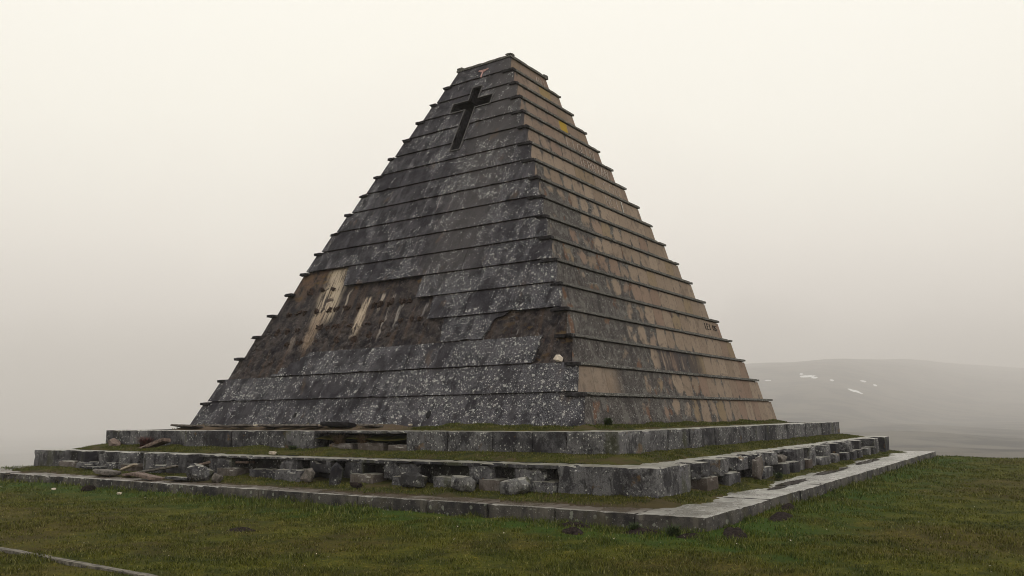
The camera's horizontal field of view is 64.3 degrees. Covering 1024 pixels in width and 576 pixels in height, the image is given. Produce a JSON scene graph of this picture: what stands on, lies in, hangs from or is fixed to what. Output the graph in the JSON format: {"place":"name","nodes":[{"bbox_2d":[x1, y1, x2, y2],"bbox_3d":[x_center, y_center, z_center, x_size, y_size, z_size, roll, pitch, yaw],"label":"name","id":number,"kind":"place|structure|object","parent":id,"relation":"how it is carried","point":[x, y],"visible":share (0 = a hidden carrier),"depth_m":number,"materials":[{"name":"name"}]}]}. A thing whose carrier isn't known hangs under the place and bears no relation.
{"place":"outdoors","nodes":[
{"label":"outdoors","id":0,"kind":"place"},
{"bbox_2d":[199,461,210,465],"bbox_3d":[-10.976,6.304,29.178,0.845,0.114,0.330,-17,-21,24],"label":"stone slab","id":1,"kind":"object","parent":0,"point":[206,463],"depth_m":29.00,"materials":[{"name":"beige stone"}]},
{"bbox_2d":[0,359,1023,575],"bbox_3d":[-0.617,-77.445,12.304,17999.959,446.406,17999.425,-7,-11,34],"label":"ground","id":2,"kind":"structure","parent":0,"point":[950,409],"depth_m":20.21,"materials":[{"name":"green plant"}]},
{"bbox_2d":[0,547,156,575],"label":"stone edging","id":3,"kind":"object","parent":2,"relation":"on","point":[69,562],"visible":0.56,"depth_m":13.06,"materials":[{"name":"grey stone"}]},
{"bbox_2d":[80,485,95,491],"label":"loose stone","id":4,"kind":"object","parent":2,"relation":"on","point":[88,488],"visible":0.67,"depth_m":27.81,"materials":[{"name":"stone"}]},
{"bbox_2d":[227,527,255,531],"bbox_3d":[-5.811,5.190,17.493,0.907,0.095,0.625,-7,-11,34],"label":"earth mound","id":5,"kind":"object","parent":2,"relation":"on","point":[241,528],"visible":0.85,"depth_m":17.47,"materials":[{"name":"soil"}]},
{"bbox_2d":[0,451,935,531],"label":"terrace","id":6,"kind":"structure","parent":2,"relation":"on","point":[731,508],"depth_m":21.29,"materials":[{"name":"grey stone"}]},
{"bbox_2d":[186,463,214,481],"bbox_3d":[-10.587,6.250,27.540,0.850,0.590,0.727,8,-27,17],"label":"boulder","id":7,"kind":"object","parent":6,"relation":"on","point":[195,472],"visible":0.95,"depth_m":27.34,"materials":[{"name":"stone"}]},
{"bbox_2d":[329,463,342,485],"bbox_3d":[-5.354,5.730,24.893,0.368,0.810,0.350,3,-2,17],"label":"upright stone","id":8,"kind":"object","parent":6,"relation":"on","point":[336,473],"visible":0.89,"depth_m":24.79,"materials":[{"name":"grey stone"}]},
{"bbox_2d":[3,419,904,508],"bbox_3d":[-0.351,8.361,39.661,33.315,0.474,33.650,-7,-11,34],"label":"turf","id":9,"kind":"structure","parent":6,"relation":"on","point":[657,503],"depth_m":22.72,"materials":[{"name":"green plant"}]},
{"bbox_2d":[80,466,106,468],"bbox_3d":[-16.637,7.174,32.578,1.500,0.093,0.447,-6,-14,31],"label":"stone slab","id":10,"kind":"object","parent":9,"relation":"on","point":[94,467],"depth_m":32.39,"materials":[{"name":"grey stone"}]},
{"bbox_2d":[93,469,121,475],"bbox_3d":[-15.217,6.910,30.599,1.114,0.183,0.651,-4,-13,40],"label":"stone slab","id":11,"kind":"object","parent":9,"relation":"on","point":[110,472],"depth_m":30.32,"materials":[{"name":"grey stone"}]},
{"bbox_2d":[120,463,137,470],"bbox_3d":[-14.251,6.649,30.279,0.722,0.091,0.208,-22,-21,17],"label":"stone slab","id":12,"kind":"object","parent":9,"relation":"on","point":[128,466],"depth_m":30.20,"materials":[{"name":"beige stone"}]},
{"bbox_2d":[130,472,164,480],"bbox_3d":[-12.740,6.610,28.571,1.245,0.135,0.612,2,-12,30],"label":"stone slab","id":13,"kind":"object","parent":9,"relation":"on","point":[148,476],"depth_m":28.35,"materials":[{"name":"grey stone"}]},
{"bbox_2d":[130,465,178,472],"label":"stone slab","id":14,"kind":"structure","parent":9,"relation":"on","point":[160,468],"depth_m":29.86,"materials":[{"name":"grey stone"}]},
{"bbox_2d":[165,476,189,479],"bbox_3d":[-11.303,6.502,27.843,0.850,0.110,0.609,1,-13,12],"label":"stone slab","id":15,"kind":"object","parent":9,"relation":"on","point":[176,478],"depth_m":27.57,"materials":[{"name":"grey stone"}]},
{"bbox_2d":[211,473,223,482],"bbox_3d":[-9.763,6.314,27.001,0.321,0.303,0.345,8,-27,17],"label":"loose stone","id":16,"kind":"object","parent":9,"relation":"on","point":[217,478],"visible":0.98,"depth_m":26.89,"materials":[{"name":"grey stone"}]},
{"bbox_2d":[300,468,314,481],"bbox_3d":[-6.355,5.829,25.457,0.386,0.474,0.227,14,-15,22],"label":"upright stone","id":17,"kind":"object","parent":9,"relation":"on","point":[308,474],"visible":1,"depth_m":25.36,"materials":[{"name":"grey stone"}]},
{"bbox_2d":[350,482,362,487],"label":"loose stone","id":18,"kind":"object","parent":9,"relation":"on","point":[355,484],"visible":1,"depth_m":23.62,"materials":[{"name":"stone"}]},
{"bbox_2d":[400,472,427,487],"bbox_3d":[-2.791,5.447,23.108,0.754,0.453,0.447,2,-13,24],"label":"boulder","id":19,"kind":"object","parent":9,"relation":"on","point":[413,479],"visible":0.97,"depth_m":22.94,"materials":[{"name":"grey stone"}]},
{"bbox_2d":[451,475,476,491],"bbox_3d":[-1.326,5.303,22.119,0.747,0.467,0.486,8,-10,25],"label":"boulder","id":20,"kind":"object","parent":9,"relation":"on","point":[462,483],"visible":0.99,"depth_m":21.92,"materials":[{"name":"grey stone"}]},
{"bbox_2d":[500,476,530,494],"bbox_3d":[0.105,5.159,21.145,0.959,0.474,0.495,-18,-24,36],"label":"boulder","id":21,"kind":"object","parent":9,"relation":"on","point":[520,485],"visible":0.91,"depth_m":20.94,"materials":[{"name":"grey stone"}]},
{"bbox_2d":[771,472,783,478],"bbox_3d":[8.405,5.894,25.737,0.552,0.220,0.542,2,-9,-16],"label":"green tuft","id":22,"kind":"object","parent":9,"relation":"on","point":[778,475],"visible":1,"depth_m":25.65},
{"bbox_2d":[34,436,888,497],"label":"terrace","id":23,"kind":"structure","parent":6,"relation":"on","point":[672,478],"depth_m":24.50,"materials":[{"name":"stone"}]},
{"bbox_2d":[235,461,254,463],"bbox_3d":[-9.253,6.043,28.273,0.723,0.087,0.285,-8,-14,33],"label":"brick piece","id":24,"kind":"object","parent":23,"relation":"on","point":[246,462],"visible":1,"depth_m":28.13,"materials":[{"name":"stone"}]},
{"bbox_2d":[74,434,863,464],"bbox_3d":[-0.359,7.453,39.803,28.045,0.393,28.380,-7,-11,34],"label":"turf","id":25,"kind":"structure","parent":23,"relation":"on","point":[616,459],"depth_m":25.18,"materials":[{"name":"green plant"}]},
{"bbox_2d":[108,438,120,446],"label":"loose stone","id":26,"kind":"object","parent":25,"relation":"on","point":[114,442],"visible":0.73,"depth_m":35.12,"materials":[{"name":"beige stone"}]},
{"bbox_2d":[135,435,153,445],"bbox_3d":[-15.271,6.377,34.026,1.189,0.439,1.159,-7,-11,34],"label":"dead shrub","id":27,"kind":"object","parent":25,"relation":"on","point":[144,441],"visible":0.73,"depth_m":33.88,"materials":[{"name":"brown plant"}]},
{"bbox_2d":[138,438,170,451],"bbox_3d":[-14.647,6.414,33.334,1.447,0.178,0.460,-22,-22,20],"label":"stone slab","id":28,"kind":"object","parent":25,"relation":"on","point":[159,442],"depth_m":33.13,"materials":[{"name":"beige stone"}]},
{"bbox_2d":[287,445,296,449],"bbox_3d":[-7.791,5.696,29.045,0.539,0.220,0.548,0,-9,-6],"label":"green tuft","id":29,"kind":"object","parent":25,"relation":"on","point":[292,447],"visible":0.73,"depth_m":28.95,"materials":[{"name":"green plant"}]},
{"bbox_2d":[106,422,839,463],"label":"terrace","id":30,"kind":"structure","parent":23,"relation":"on","point":[594,442],"depth_m":27.09,"materials":[{"name":"stone"}]},
{"bbox_2d":[330,433,348,443],"bbox_3d":[-6.006,5.237,28.481,0.963,0.399,0.956,-7,-11,34],"label":"dry weed","id":31,"kind":"object","parent":30,"relation":"on","point":[336,440],"visible":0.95,"depth_m":28.37,"materials":[{"name":"brown plant"}]},
{"bbox_2d":[354,434,371,442],"bbox_3d":[-5.056,5.137,27.844,0.946,0.379,0.964,-7,-11,34],"label":"dry weed","id":32,"kind":"object","parent":30,"relation":"on","point":[361,440],"visible":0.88,"depth_m":27.68,"materials":[{"name":"brown plant"}]},
{"bbox_2d":[173,420,788,440],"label":"turf","id":33,"kind":"structure","parent":30,"relation":"on","point":[404,428],"depth_m":28.88,"materials":[{"name":"green plant"}]},
{"bbox_2d":[170,424,202,427],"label":"stone slab","id":34,"kind":"structure","parent":33,"relation":"on","point":[184,425],"depth_m":35.64,"materials":[{"name":"grey stone"}]},
{"bbox_2d":[205,424,230,427],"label":"stone slab","id":35,"kind":"structure","parent":33,"relation":"on","point":[217,425],"depth_m":34.51,"materials":[{"name":"grey stone"}]},
{"bbox_2d":[227,424,255,427],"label":"stone slab","id":36,"kind":"structure","parent":33,"relation":"on","point":[241,425],"depth_m":33.48,"materials":[{"name":"grey stone"}]},
{"bbox_2d":[258,424,281,427],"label":"stone slab","id":37,"kind":"structure","parent":33,"relation":"on","point":[267,425],"depth_m":32.62,"materials":[{"name":"grey stone"}]},
{"bbox_2d":[275,424,300,427],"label":"stone slab","id":38,"kind":"structure","parent":33,"relation":"on","point":[288,425],"depth_m":31.95,"materials":[{"name":"grey stone"}]},
{"bbox_2d":[299,424,324,427],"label":"stone slab","id":39,"kind":"structure","parent":33,"relation":"on","point":[310,425],"depth_m":31.12,"materials":[{"name":"grey stone"}]},
{"bbox_2d":[320,421,356,426],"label":"stone slab","id":40,"kind":"structure","parent":33,"relation":"on","point":[336,424],"depth_m":30.56,"materials":[{"name":"grey stone"}]},
{"bbox_2d":[358,424,382,426],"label":"stone slab","id":41,"kind":"structure","parent":33,"relation":"on","point":[370,425],"depth_m":29.64,"materials":[{"name":"grey stone"}]},
{"bbox_2d":[603,418,613,424],"bbox_3d":[3.146,4.347,26.657,0.492,0.259,0.480,-7,-11,34],"label":"green tuft","id":42,"kind":"object","parent":33,"relation":"on","point":[608,421],"visible":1,"depth_m":26.59,"materials":[{"name":"green plant"}]},
{"bbox_2d":[190,53,776,426],"bbox_3d":[-0.505,-2.247,41.248,20.513,18.460,21.040,-7,-11,34],"label":"stepped pyramid","id":43,"kind":"object","parent":30,"relation":"on","point":[493,247],"visible":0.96,"depth_m":34.71,"materials":[{"name":"stone"}]},
{"bbox_2d":[553,355,562,361],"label":"pale stone","id":44,"kind":"object","parent":43,"relation":"on","point":[558,358],"visible":1,"depth_m":27.69,"materials":[{"name":"beige stone"}]},
{"bbox_2d":[777,454,786,461],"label":"loose stone","id":45,"kind":"object","parent":23,"relation":"on","point":[782,458],"visible":0.69,"depth_m":28.03,"materials":[{"name":"grey stone"}]},
{"bbox_2d":[752,455,763,480],"bbox_3d":[7.600,5.613,25.262,0.324,0.848,0.450,-5,-13,28],"label":"upright stone","id":46,"kind":"object","parent":6,"relation":"on","point":[757,467],"visible":0.92,"depth_m":25.14,"materials":[{"name":"grey stone"}]},
{"bbox_2d":[767,485,786,489],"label":"puddle","id":47,"kind":"object","parent":6,"relation":"on","point":[777,487],"visible":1,"depth_m":23.16,"materials":[{"name":"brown liquid"}]},
{"bbox_2d":[775,479,805,485],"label":"puddle","id":48,"kind":"object","parent":6,"relation":"on","point":[792,482],"visible":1,"depth_m":24.77,"materials":[{"name":"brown liquid"}]},
{"bbox_2d":[815,467,848,474],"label":"puddle","id":49,"kind":"object","parent":6,"relation":"on","point":[827,471],"visible":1,"depth_m":29.32,"materials":[{"name":"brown liquid"}]},
{"bbox_2d":[855,458,879,464],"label":"puddle","id":50,"kind":"object","parent":6,"relation":"on","point":[868,461],"visible":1,"depth_m":35.12,"materials":[{"name":"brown liquid"}]},
{"bbox_2d":[562,526,583,534],"bbox_3d":[1.246,4.998,16.794,0.561,0.169,0.441,-7,-11,34],"label":"earth mound","id":51,"kind":"object","parent":2,"relation":"on","point":[572,530],"visible":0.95,"depth_m":16.70,"materials":[{"name":"soil"}]},
{"bbox_2d":[558,521,590,527],"bbox_3d":[1.341,5.167,17.770,0.951,0.139,0.439,-3,-9,14],"label":"earth mound","id":52,"kind":"object","parent":2,"relation":"on","point":[575,524],"visible":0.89,"depth_m":17.65,"materials":[{"name":"soil"}]},
{"bbox_2d":[622,527,662,534],"bbox_3d":[2.676,5.038,16.881,0.982,0.154,0.539,-7,-11,34],"label":"earth mound","id":53,"kind":"object","parent":2,"relation":"on","point":[633,531],"visible":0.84,"depth_m":16.80,"materials":[{"name":"soil"}]},
{"bbox_2d":[628,522,642,529],"bbox_3d":[2.575,4.987,17.042,0.492,0.220,0.531,-7,-11,34],"label":"green tuft","id":54,"kind":"object","parent":53,"relation":"on","point":[633,526],"visible":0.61,"depth_m":17.02,"materials":[{"name":"green plant"}]},
{"bbox_2d":[661,523,681,536],"bbox_3d":[3.247,4.870,16.466,0.588,0.259,0.559,-7,-11,34],"label":"green tuft","id":55,"kind":"object","parent":2,"relation":"on","point":[673,530],"visible":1,"depth_m":16.40,"materials":[{"name":"green plant"}]},
{"bbox_2d":[676,533,702,538],"bbox_3d":[3.540,4.924,16.206,0.618,0.119,0.526,-7,-11,34],"label":"earth mound","id":56,"kind":"object","parent":2,"relation":"on","point":[684,535],"visible":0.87,"depth_m":16.13,"materials":[{"name":"soil"}]},
{"bbox_2d":[723,527,747,540],"bbox_3d":[4.486,4.922,16.385,0.531,0.169,1.689,-3,-9,14],"label":"earth mound","id":57,"kind":"object","parent":2,"relation":"on","point":[732,531],"visible":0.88,"depth_m":16.20,"materials":[{"name":"soil"}]},
{"bbox_2d":[768,512,792,521],"bbox_3d":[6.128,5.201,18.619,0.577,0.170,1.461,-7,-11,34],"label":"earth mound","id":58,"kind":"object","parent":2,"relation":"on","point":[777,516],"visible":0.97,"depth_m":18.36,"materials":[{"name":"soil"}]},
{"bbox_2d":[779,503,796,510],"bbox_3d":[6.801,5.397,20.096,0.437,0.209,0.982,-7,-11,34],"label":"earth mound","id":59,"kind":"object","parent":2,"relation":"on","point":[786,505],"visible":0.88,"depth_m":19.87,"materials":[{"name":"soil"}]},
{"bbox_2d":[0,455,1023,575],"bbox_3d":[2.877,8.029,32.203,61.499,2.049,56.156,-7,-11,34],"label":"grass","id":60,"kind":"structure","parent":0,"point":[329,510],"depth_m":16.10,"materials":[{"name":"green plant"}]},
{"bbox_2d":[0,0,1023,435],"label":"sky","id":61,"kind":"structure","parent":0,"point":[832,179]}
]}

